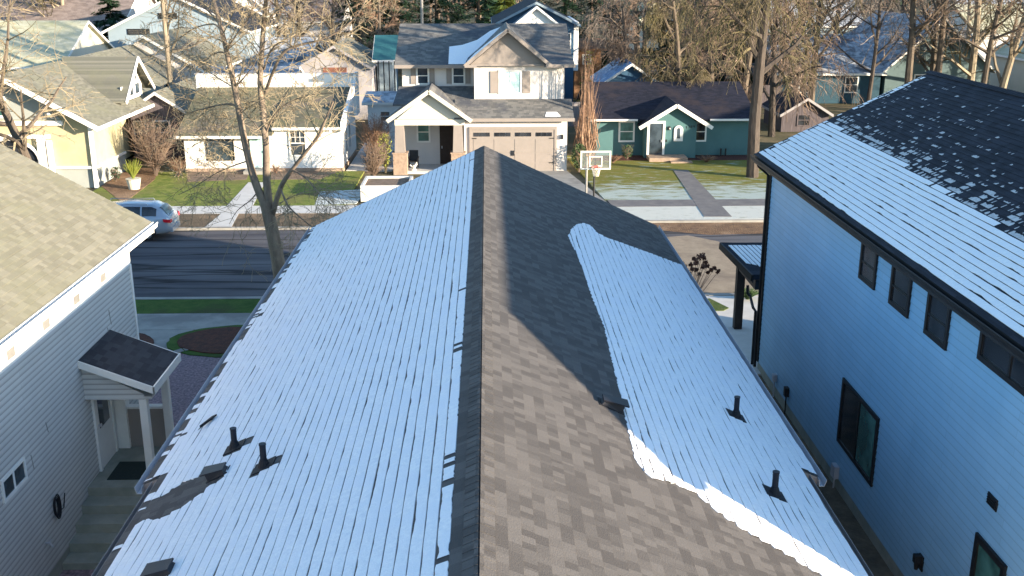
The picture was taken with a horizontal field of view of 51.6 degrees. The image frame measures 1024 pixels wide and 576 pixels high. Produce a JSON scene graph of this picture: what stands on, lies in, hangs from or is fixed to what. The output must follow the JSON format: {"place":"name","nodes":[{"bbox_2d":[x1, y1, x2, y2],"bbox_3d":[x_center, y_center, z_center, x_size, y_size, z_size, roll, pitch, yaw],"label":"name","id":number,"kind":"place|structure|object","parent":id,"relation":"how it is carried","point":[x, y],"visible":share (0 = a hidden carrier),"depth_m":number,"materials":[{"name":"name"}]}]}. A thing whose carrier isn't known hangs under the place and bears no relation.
{"place":"outdoors","nodes":[
{"label":"outdoors","id":0,"kind":"place"},
{"bbox_2d":[0,20,114,71],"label":"pale house","id":1,"kind":"structure","parent":0,"point":[77,37],"depth_m":80.99,"materials":[{"name":"beige paint"}]},
{"bbox_2d":[107,461,145,479],"bbox_3d":[-8.412,4.026,23.351,0.758,0.017,0.850,0,17,-1],"label":"door mat","id":2,"kind":"object","parent":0,"point":[132,470],"depth_m":23.28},
{"bbox_2d":[149,353,220,427],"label":"gravel patio","id":3,"kind":"structure","parent":0,"point":[189,376],"depth_m":30.71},
{"bbox_2d":[128,28,241,86],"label":"grey gable house","id":4,"kind":"structure","parent":0,"point":[183,39],"depth_m":76.82,"materials":[{"name":"beige"}]},
{"bbox_2d":[137,313,250,329],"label":"sidewalk","id":5,"kind":"structure","parent":0,"point":[184,321],"depth_m":35.95,"materials":[{"name":"concrete"}]},
{"bbox_2d":[93,171,363,205],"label":"front lawn","id":6,"kind":"structure","parent":0,"point":[160,185],"depth_m":56.67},
{"bbox_2d":[102,168,159,200],"bbox_3d":[-21.139,-5.652,57.957,2.446,0.060,9.822,-1,17,-4],"label":"brown bed","id":7,"kind":"object","parent":6,"relation":"on","point":[119,188],"visible":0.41,"depth_m":57.89,"materials":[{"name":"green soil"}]},
{"bbox_2d":[123,158,141,189],"bbox_3d":[-20.267,-6.095,56.573,1.033,1.599,0.925,-9,19,-28],"label":"potted shrub","id":8,"kind":"object","parent":7,"relation":"on","point":[133,182],"visible":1,"depth_m":56.45,"materials":[{"name":"green plant"}]},
{"bbox_2d":[118,114,181,175],"bbox_3d":[-20.336,-8.215,60.018,3.491,3.691,4.019,0,17,-1],"label":"bare shrub","id":9,"kind":"object","parent":7,"relation":"on","point":[156,161],"visible":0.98,"depth_m":59.73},
{"bbox_2d":[188,171,248,181],"bbox_3d":[-16.871,-6.459,60.582,3.618,0.060,3.573,-3,17,-10],"label":"front path bed","id":10,"kind":"object","parent":6,"relation":"on","point":[239,175],"visible":0.64,"depth_m":60.05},
{"bbox_2d":[271,171,334,179],"bbox_3d":[-12.113,-6.468,60.609,3.937,0.060,2.859,0,17,-1],"label":"front right bed","id":11,"kind":"object","parent":6,"relation":"on","point":[294,177],"visible":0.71,"depth_m":60.34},
{"bbox_2d":[315,190,360,204],"bbox_3d":[-8.922,-4.708,54.857,2.491,0.030,3.837,0,17,-1],"label":"frosted lawn patch","id":12,"kind":"object","parent":6,"relation":"on","point":[346,197],"visible":0.57,"depth_m":54.71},
{"bbox_2d":[171,205,356,213],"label":"sidewalk","id":13,"kind":"structure","parent":0,"point":[254,208],"depth_m":52.05,"materials":[{"name":"concrete"}]},
{"bbox_2d":[286,0,352,49],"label":"tan house","id":14,"kind":"structure","parent":0,"point":[315,28],"depth_m":145.74,"materials":[{"name":"beige"}]},
{"bbox_2d":[301,37,377,119],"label":"house","id":15,"kind":"structure","parent":0,"point":[368,65],"depth_m":81.51,"materials":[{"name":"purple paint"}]},
{"bbox_2d":[346,137,394,171],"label":"side driveway","id":16,"kind":"structure","parent":0,"point":[356,164],"depth_m":64.16,"materials":[{"name":"concrete"}]},
{"bbox_2d":[356,113,393,161],"bbox_3d":[-7.920,-8.800,62.708,2.829,3.225,2.870,0,17,-1],"label":"bare shrub","id":17,"kind":"object","parent":16,"relation":"on","point":[372,135],"visible":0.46,"depth_m":62.54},
{"bbox_2d":[129,230,762,296],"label":"street","id":18,"kind":"structure","parent":0,"point":[180,263],"depth_m":43.39,"materials":[{"name":"asphalt"}]},
{"bbox_2d":[110,198,179,240],"bbox_3d":[-17.400,-3.092,47.133,4.785,1.631,2.120,-1,17,-3],"label":"parked car","id":19,"kind":"object","parent":18,"relation":"on","point":[163,215],"visible":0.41,"depth_m":46.52,"materials":[{"name":"silver metal"}]},
{"bbox_2d":[652,222,762,234],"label":"fallen leaves","id":20,"kind":"object","parent":18,"relation":"on","point":[729,228],"visible":0.43,"depth_m":48.92,"materials":[{"name":"brown plant"}]},
{"bbox_2d":[386,22,575,174],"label":"garage house","id":21,"kind":"structure","parent":0,"point":[465,88],"depth_m":61.74,"materials":[{"name":"beige"}]},
{"bbox_2d":[439,125,453,163],"bbox_3d":[-3.855,-8.600,63.154,0.900,2.380,0.070,0,17,-1],"label":"door","id":22,"kind":"structure","parent":21,"relation":"in","point":[446,131],"depth_m":63.10,"materials":[{"name":"wood"}]},
{"bbox_2d":[498,70,521,93],"bbox_3d":[-0.107,-12.028,61.798,1.360,1.370,0.080,0,17,-1],"label":"window","id":23,"kind":"structure","parent":21,"relation":"in","point":[510,81],"depth_m":61.77,"materials":[{"name":"glass"}]},
{"bbox_2d":[472,130,553,170],"bbox_3d":[0.061,-7.937,61.339,4.780,2.480,0.090,0,17,-1],"label":"garage door","id":24,"kind":"structure","parent":21,"relation":"in","point":[534,149],"depth_m":61.20,"materials":[{"name":"beige paint"}]},
{"bbox_2d":[87,0,929,204],"bbox_3d":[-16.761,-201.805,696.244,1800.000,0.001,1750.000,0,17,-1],"label":"ground","id":25,"kind":"structure","parent":0,"point":[835,109],"depth_m":77.77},
{"bbox_2d":[0,0,104,159],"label":"bare tree","id":26,"kind":"object","parent":25,"relation":"on","point":[18,139],"visible":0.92,"depth_m":45.26,"materials":[{"name":"brown plant"}]},
{"bbox_2d":[0,0,156,39],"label":"brown roof house","id":27,"kind":"structure","parent":25,"relation":"on","point":[76,9],"depth_m":102.78,"materials":[{"name":"beige"}]},
{"bbox_2d":[0,44,174,187],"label":"yellow house","id":28,"kind":"structure","parent":25,"relation":"on","point":[96,152],"depth_m":58.58,"materials":[{"name":"paint"}]},
{"bbox_2d":[0,144,180,575],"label":"grey siding house","id":29,"kind":"structure","parent":25,"relation":"on","point":[85,372],"depth_m":22.02,"materials":[{"name":"beige plastic"}]},
{"bbox_2d":[0,456,27,503],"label":"window","id":30,"kind":"structure","parent":29,"relation":"in","point":[17,475],"depth_m":19.06,"materials":[{"name":"white paint"}]},
{"bbox_2d":[95,400,115,467],"bbox_3d":[-9.051,2.910,23.541,0.103,2.040,0.900,0,17,-1],"label":"door","id":31,"kind":"structure","parent":29,"relation":"in","point":[103,407],"depth_m":23.60,"materials":[{"name":"white paint"}]},
{"bbox_2d":[91,0,128,40],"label":"pine tree","id":32,"kind":"object","parent":25,"relation":"on","point":[111,18],"visible":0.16,"depth_m":93.84,"materials":[{"name":"green plant"}]},
{"bbox_2d":[131,76,196,158],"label":"grey shingle house","id":33,"kind":"structure","parent":25,"relation":"on","point":[159,108],"depth_m":65.42,"materials":[{"name":"beige"}]},
{"bbox_2d":[139,330,191,350],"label":"walkway","id":34,"kind":"structure","parent":25,"relation":"on","point":[160,338],"depth_m":34.62,"materials":[{"name":"concrete"}]},
{"bbox_2d":[166,325,242,357],"bbox_3d":[-8.832,1.702,34.002,4.443,0.060,3.022,0,17,-1],"label":"planting bed rim","id":35,"kind":"object","parent":34,"relation":"on","point":[171,343],"visible":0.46,"depth_m":33.51,"materials":[{"name":"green plant"}]},
{"bbox_2d":[177,327,241,353],"bbox_3d":[-8.820,1.688,33.982,3.779,0.080,2.493,0,17,-1],"label":"planting bed","id":36,"kind":"object","parent":35,"relation":"on","point":[215,341],"visible":0.47,"depth_m":33.87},
{"bbox_2d":[101,0,278,65],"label":"blue grey house","id":37,"kind":"structure","parent":25,"relation":"on","point":[123,29],"depth_m":88.90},
{"bbox_2d":[148,0,235,83],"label":"bare tree","id":38,"kind":"object","parent":25,"relation":"on","point":[168,25],"visible":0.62,"depth_m":73.23,"materials":[{"name":"brown plant"}]},
{"bbox_2d":[135,299,259,313],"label":"verge","id":39,"kind":"structure","parent":25,"relation":"on","point":[165,306],"depth_m":37.40,"materials":[{"name":"green plant"}]},
{"bbox_2d":[118,0,402,281],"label":"street tree","id":40,"kind":"object","parent":39,"relation":"on","point":[268,206],"visible":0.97,"depth_m":35.47,"materials":[{"name":"brown plant"}]},
{"bbox_2d":[223,182,262,209],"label":"front walk","id":41,"kind":"structure","parent":25,"relation":"on","point":[247,192],"depth_m":54.45,"materials":[{"name":"concrete"}]},
{"bbox_2d":[211,66,303,72],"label":"slate house","id":42,"kind":"structure","parent":25,"relation":"on","point":[267,70],"depth_m":77.86,"materials":[{"name":"beige"}]},
{"bbox_2d":[179,213,339,226],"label":"verge","id":43,"kind":"structure","parent":25,"relation":"on","point":[197,220],"depth_m":50.04,"materials":[{"name":"soil"}]},
{"bbox_2d":[173,72,359,174],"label":"white house","id":44,"kind":"structure","parent":25,"relation":"on","point":[346,150],"depth_m":61.58,"materials":[{"name":"paint"}]},
{"bbox_2d":[206,139,234,160],"bbox_3d":[-16.861,-8.066,61.146,1.600,1.420,0.080,0,17,-1],"label":"window","id":45,"kind":"structure","parent":44,"relation":"in","point":[225,157],"depth_m":61.17,"materials":[{"name":"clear glass"}]},
{"bbox_2d":[249,139,262,166],"bbox_3d":[-14.696,-7.931,61.219,0.870,1.920,0.060,0,17,-1],"label":"door","id":46,"kind":"structure","parent":44,"relation":"in","point":[256,150],"depth_m":61.20,"materials":[{"name":"white paint"}]},
{"bbox_2d":[288,130,306,156],"bbox_3d":[-12.376,-8.375,61.149,1.010,1.550,0.100,0,17,-1],"label":"window","id":47,"kind":"structure","parent":44,"relation":"in","point":[300,136],"depth_m":61.13,"materials":[{"name":"white paint"}]},
{"bbox_2d":[238,0,315,36],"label":"bare tree","id":48,"kind":"object","parent":25,"relation":"on","point":[280,11],"visible":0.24,"depth_m":104.46,"materials":[{"name":"brown plant"}]},
{"bbox_2d":[251,37,322,65],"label":"lilac roof house","id":49,"kind":"structure","parent":25,"relation":"on","point":[289,58],"depth_m":92.29,"materials":[{"name":"beige"}]},
{"bbox_2d":[302,0,382,50],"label":"bare tree","id":50,"kind":"object","parent":25,"relation":"on","point":[334,2],"visible":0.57,"depth_m":102.05,"materials":[{"name":"brown plant"}]},
{"bbox_2d":[321,0,388,46],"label":"pine tree","id":51,"kind":"object","parent":25,"relation":"on","point":[349,12],"visible":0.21,"depth_m":118.50,"materials":[{"name":"green plant"}]},
{"bbox_2d":[356,138,388,175],"bbox_3d":[-7.726,-7.196,59.036,2.038,2.318,2.278,0,17,-1],"label":"bare shrub","id":52,"kind":"object","parent":25,"relation":"on","point":[372,163],"visible":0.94,"depth_m":58.86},
{"bbox_2d":[362,91,400,136],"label":"white low shed","id":53,"kind":"structure","parent":25,"relation":"on","point":[385,107],"depth_m":73.56,"materials":[{"name":"paint"}]},
{"bbox_2d":[346,0,416,71],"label":"bare tree","id":54,"kind":"object","parent":25,"relation":"on","point":[378,20],"visible":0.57,"depth_m":94.45,"materials":[{"name":"brown plant"}]},
{"bbox_2d":[372,35,397,90],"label":"teal roof shed","id":55,"kind":"structure","parent":25,"relation":"on","point":[384,51],"depth_m":84.65,"materials":[{"name":"blue"}]},
{"bbox_2d":[360,176,412,201],"bbox_3d":[-6.466,-5.174,54.972,2.500,0.820,2.600,0,17,-1],"label":"raised planter","id":56,"kind":"object","parent":25,"relation":"on","point":[371,187],"visible":0.59,"depth_m":54.49,"materials":[{"name":"concrete"}]},
{"bbox_2d":[352,0,431,48],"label":"pine tree","id":57,"kind":"object","parent":25,"relation":"on","point":[406,17],"visible":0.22,"depth_m":113.75,"materials":[{"name":"green plant"}]},
{"bbox_2d":[396,0,478,32],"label":"pine tree","id":58,"kind":"object","parent":25,"relation":"on","point":[438,5],"visible":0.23,"depth_m":117.62,"materials":[{"name":"green plant"}]},
{"bbox_2d":[135,293,757,299],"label":"curb","id":59,"kind":"structure","parent":25,"relation":"on","point":[260,297],"depth_m":38.35,"materials":[{"name":"concrete"}]},
{"bbox_2d":[174,219,763,230],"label":"curb","id":60,"kind":"structure","parent":25,"relation":"on","point":[650,221],"depth_m":49.77,"materials":[{"name":"concrete"}]},
{"bbox_2d":[445,0,503,22],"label":"pine tree","id":61,"kind":"object","parent":25,"relation":"on","point":[477,7],"visible":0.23,"depth_m":124.08,"materials":[{"name":"green plant"}]},
{"bbox_2d":[91,146,873,575],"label":"snowy house","id":62,"kind":"structure","parent":25,"relation":"on","point":[483,360],"depth_m":15.02,"materials":[{"name":"beige"}]},
{"bbox_2d":[156,0,918,33],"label":"distant woods","id":63,"kind":"object","parent":25,"relation":"on","point":[462,2],"visible":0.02,"depth_m":200.78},
{"bbox_2d":[538,0,602,37],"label":"tree","id":64,"kind":"object","parent":25,"relation":"on","point":[564,8],"visible":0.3,"depth_m":123.40,"materials":[{"name":"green plant"}]},
{"bbox_2d":[573,38,605,98],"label":"cedar shed","id":65,"kind":"structure","parent":25,"relation":"on","point":[577,78],"depth_m":94.59,"materials":[{"name":"brown wood"}]},
{"bbox_2d":[590,57,656,81],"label":"blue roof shed","id":66,"kind":"structure","parent":25,"relation":"on","point":[625,73],"depth_m":79.15,"materials":[{"name":"blue"}]},
{"bbox_2d":[588,0,660,75],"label":"bare tree","id":67,"kind":"object","parent":25,"relation":"on","point":[621,54],"visible":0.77,"depth_m":81.07,"materials":[{"name":"brown plant"}]},
{"bbox_2d":[578,0,703,72],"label":"bare tree","id":68,"kind":"object","parent":25,"relation":"on","point":[634,11],"visible":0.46,"depth_m":88.33,"materials":[{"name":"brown plant"}]},
{"bbox_2d":[633,0,686,81],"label":"pine tree","id":69,"kind":"object","parent":25,"relation":"on","point":[659,52],"visible":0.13,"depth_m":96.39,"materials":[{"name":"green plant"}]},
{"bbox_2d":[620,0,738,86],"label":"bare tree","id":70,"kind":"object","parent":25,"relation":"on","point":[678,68],"visible":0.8,"depth_m":71.34,"materials":[{"name":"brown plant"}]},
{"bbox_2d":[618,206,764,219],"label":"verge","id":71,"kind":"structure","parent":25,"relation":"on","point":[691,213],"depth_m":51.44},
{"bbox_2d":[643,0,755,89],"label":"bare tree","id":72,"kind":"object","parent":25,"relation":"on","point":[707,57],"visible":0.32,"depth_m":77.11,"materials":[{"name":"brown plant"}]},
{"bbox_2d":[682,0,826,93],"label":"bare tree","id":73,"kind":"object","parent":25,"relation":"on","point":[748,63],"visible":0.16,"depth_m":82.69,"materials":[{"name":"brown plant"}]},
{"bbox_2d":[765,26,826,93],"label":"bare tree","id":74,"kind":"object","parent":25,"relation":"on","point":[806,49],"visible":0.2,"depth_m":82.94,"materials":[{"name":"brown plant"}]},
{"bbox_2d":[761,89,833,131],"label":"gable shed","id":75,"kind":"structure","parent":25,"relation":"on","point":[795,123],"depth_m":76.34,"materials":[{"name":"brown"}]},
{"bbox_2d":[739,0,863,136],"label":"bare tree","id":76,"kind":"object","parent":25,"relation":"on","point":[796,89],"visible":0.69,"depth_m":71.30,"materials":[{"name":"brown plant"}]},
{"bbox_2d":[750,34,886,102],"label":"snow roof house","id":77,"kind":"structure","parent":25,"relation":"on","point":[860,83],"depth_m":91.91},
{"bbox_2d":[758,375,893,575],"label":"side yard","id":78,"kind":"structure","parent":25,"relation":"on","point":[865,546],"depth_m":23.05,"materials":[{"name":"soil"}]},
{"bbox_2d":[769,0,897,101],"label":"bare tree","id":79,"kind":"object","parent":25,"relation":"on","point":[812,96],"visible":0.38,"depth_m":88.03,"materials":[{"name":"brown plant"}]},
{"bbox_2d":[719,70,1023,575],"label":"white siding house","id":80,"kind":"structure","parent":25,"relation":"on","point":[880,267],"depth_m":21.74,"materials":[{"name":"wood"}]},
{"bbox_2d":[836,377,879,486],"bbox_3d":[7.552,3.105,23.113,0.080,1.560,2.280,0,17,-1],"label":"window","id":81,"kind":"structure","parent":80,"relation":"in","point":[851,401],"depth_m":23.42,"materials":[{"name":"black glass"}]},
{"bbox_2d":[858,243,878,289],"bbox_3d":[7.545,-0.502,22.355,0.080,0.860,0.950,0,17,-1],"label":"window","id":82,"kind":"structure","parent":80,"relation":"in","point":[866,274],"depth_m":22.36,"materials":[{"name":"black glass"}]},
{"bbox_2d":[888,266,912,318],"bbox_3d":[7.586,0.030,20.625,0.080,0.860,0.990,0,17,-1],"label":"window","id":83,"kind":"structure","parent":80,"relation":"in","point":[896,299],"depth_m":20.63,"materials":[{"name":"black glass"}]},
{"bbox_2d":[923,293,951,350],"bbox_3d":[7.627,0.551,18.929,0.080,0.860,0.960,0,17,-1],"label":"window","id":84,"kind":"structure","parent":80,"relation":"in","point":[939,334],"depth_m":18.94,"materials":[{"name":"black glass"}]},
{"bbox_2d":[969,532,1007,575],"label":"window","id":85,"kind":"structure","parent":80,"relation":"in","point":[985,561],"depth_m":17.17,"materials":[{"name":"black glass"}]},
{"bbox_2d":[976,332,1023,395],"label":"window","id":86,"kind":"structure","parent":80,"relation":"in","point":[993,356],"depth_m":16.56,"materials":[{"name":"black glass"}]},
{"bbox_2d":[809,0,933,100],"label":"bare tree","id":87,"kind":"object","parent":25,"relation":"on","point":[875,53],"visible":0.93,"depth_m":82.86,"materials":[{"name":"brown plant"}]},
{"bbox_2d":[849,10,995,95],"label":"snowy gable house","id":88,"kind":"structure","parent":25,"relation":"on","point":[893,79],"depth_m":91.51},
{"bbox_2d":[867,0,982,70],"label":"bare tree","id":89,"kind":"object","parent":25,"relation":"on","point":[934,44],"visible":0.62,"depth_m":87.89,"materials":[{"name":"brown plant"}]},
{"bbox_2d":[904,0,985,72],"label":"bare tree","id":90,"kind":"object","parent":25,"relation":"on","point":[939,58],"visible":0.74,"depth_m":83.93,"materials":[{"name":"brown plant"}]},
{"bbox_2d":[904,0,997,83],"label":"bare tree","id":91,"kind":"object","parent":25,"relation":"on","point":[913,33],"visible":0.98,"depth_m":81.83,"materials":[{"name":"brown plant"}]},
{"bbox_2d":[883,0,1022,80],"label":"bare tree","id":92,"kind":"object","parent":25,"relation":"on","point":[973,52],"visible":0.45,"depth_m":88.63,"materials":[{"name":"brown plant"}]},
{"bbox_2d":[900,0,1023,83],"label":"bare tree","id":93,"kind":"object","parent":25,"relation":"on","point":[989,52],"visible":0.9,"depth_m":81.14,"materials":[{"name":"brown plant"}]},
{"bbox_2d":[947,4,1023,58],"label":"green roof house","id":94,"kind":"structure","parent":25,"relation":"on","point":[982,53],"depth_m":128.18,"materials":[{"name":"beige"}]},
{"bbox_2d":[958,0,1020,43],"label":"bare tree","id":95,"kind":"object","parent":25,"relation":"on","point":[970,19],"visible":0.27,"depth_m":115.36,"materials":[{"name":"brown plant"}]},
{"bbox_2d":[970,0,1023,87],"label":"bare tree","id":96,"kind":"object","parent":25,"relation":"on","point":[1004,78],"visible":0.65,"depth_m":84.99,"materials":[{"name":"brown plant"}]},
{"bbox_2d":[491,0,580,101],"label":"navy gable house","id":97,"kind":"structure","parent":0,"point":[529,11],"depth_m":83.82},
{"bbox_2d":[540,170,605,201],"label":"garage driveway","id":98,"kind":"structure","parent":0,"point":[566,177],"depth_m":59.22,"materials":[{"name":"concrete"}]},
{"bbox_2d":[580,151,610,196],"bbox_3d":[4.042,-5.295,51.788,1.480,2.964,1.700,0,17,-1],"label":"basketball hoop","id":99,"kind":"object","parent":98,"relation":"on","point":[594,168],"visible":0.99,"depth_m":51.17,"materials":[{"name":"white plastic"}]},
{"bbox_2d":[566,0,647,29],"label":"tree","id":100,"kind":"object","parent":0,"point":[591,6],"visible":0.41,"depth_m":115.22,"materials":[{"name":"green plant"}]},
{"bbox_2d":[567,156,769,201],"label":"lawn","id":101,"kind":"structure","parent":0,"point":[648,180],"depth_m":59.01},
{"bbox_2d":[573,25,601,167],"bbox_3d":[4.384,-10.991,61.126,1.650,8.520,1.910,0,17,-1],"label":"columnar tree","id":102,"kind":"object","parent":101,"relation":"on","point":[585,135],"visible":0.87,"depth_m":61.27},
{"bbox_2d":[576,81,749,162],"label":"green house","id":103,"kind":"structure","parent":101,"relation":"on","point":[671,122],"depth_m":66.46,"materials":[{"name":"teal"}]},
{"bbox_2d":[618,121,634,141],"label":"window","id":104,"kind":"structure","parent":103,"relation":"in","point":[626,132],"depth_m":66.19,"materials":[{"name":"glass"}]},
{"bbox_2d":[649,124,662,154],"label":"door","id":105,"kind":"structure","parent":103,"relation":"in","point":[656,130],"depth_m":65.34,"materials":[{"name":"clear glass"}]},
{"bbox_2d":[591,155,746,160],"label":"green house bed","id":106,"kind":"object","parent":101,"relation":"on","point":[719,157],"visible":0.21,"depth_m":65.57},
{"bbox_2d":[667,0,864,177],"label":"bare tree","id":107,"kind":"object","parent":101,"relation":"on","point":[762,9],"visible":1,"depth_m":57.40,"materials":[{"name":"brown plant"}]},
{"bbox_2d":[607,199,764,206],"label":"sidewalk","id":108,"kind":"structure","parent":0,"point":[685,202],"depth_m":53.54,"materials":[{"name":"concrete"}]},
{"bbox_2d":[673,170,731,216],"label":"path","id":109,"kind":"structure","parent":0,"point":[707,203],"depth_m":54.90,"materials":[{"name":"concrete"}]},
{"bbox_2d":[667,235,757,292],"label":"sanded pavement","id":110,"kind":"structure","parent":0,"point":[687,248],"depth_m":43.37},
{"bbox_2d":[706,296,760,374],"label":"driveway","id":111,"kind":"structure","parent":0,"point":[742,337],"depth_m":35.86,"materials":[{"name":"concrete"}]},
{"bbox_2d":[683,253,719,290],"bbox_3d":[6.110,0.111,34.711,1.341,2.655,0.836,0,17,-1],"label":"dried hydrangea","id":112,"kind":"object","parent":111,"relation":"on","point":[704,265],"visible":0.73,"depth_m":34.40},
{"bbox_2d":[985,32,1023,92],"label":"sunny roof house","id":113,"kind":"structure","parent":0,"point":[1016,81],"depth_m":99.11,"materials":[{"name":"beige paint"}]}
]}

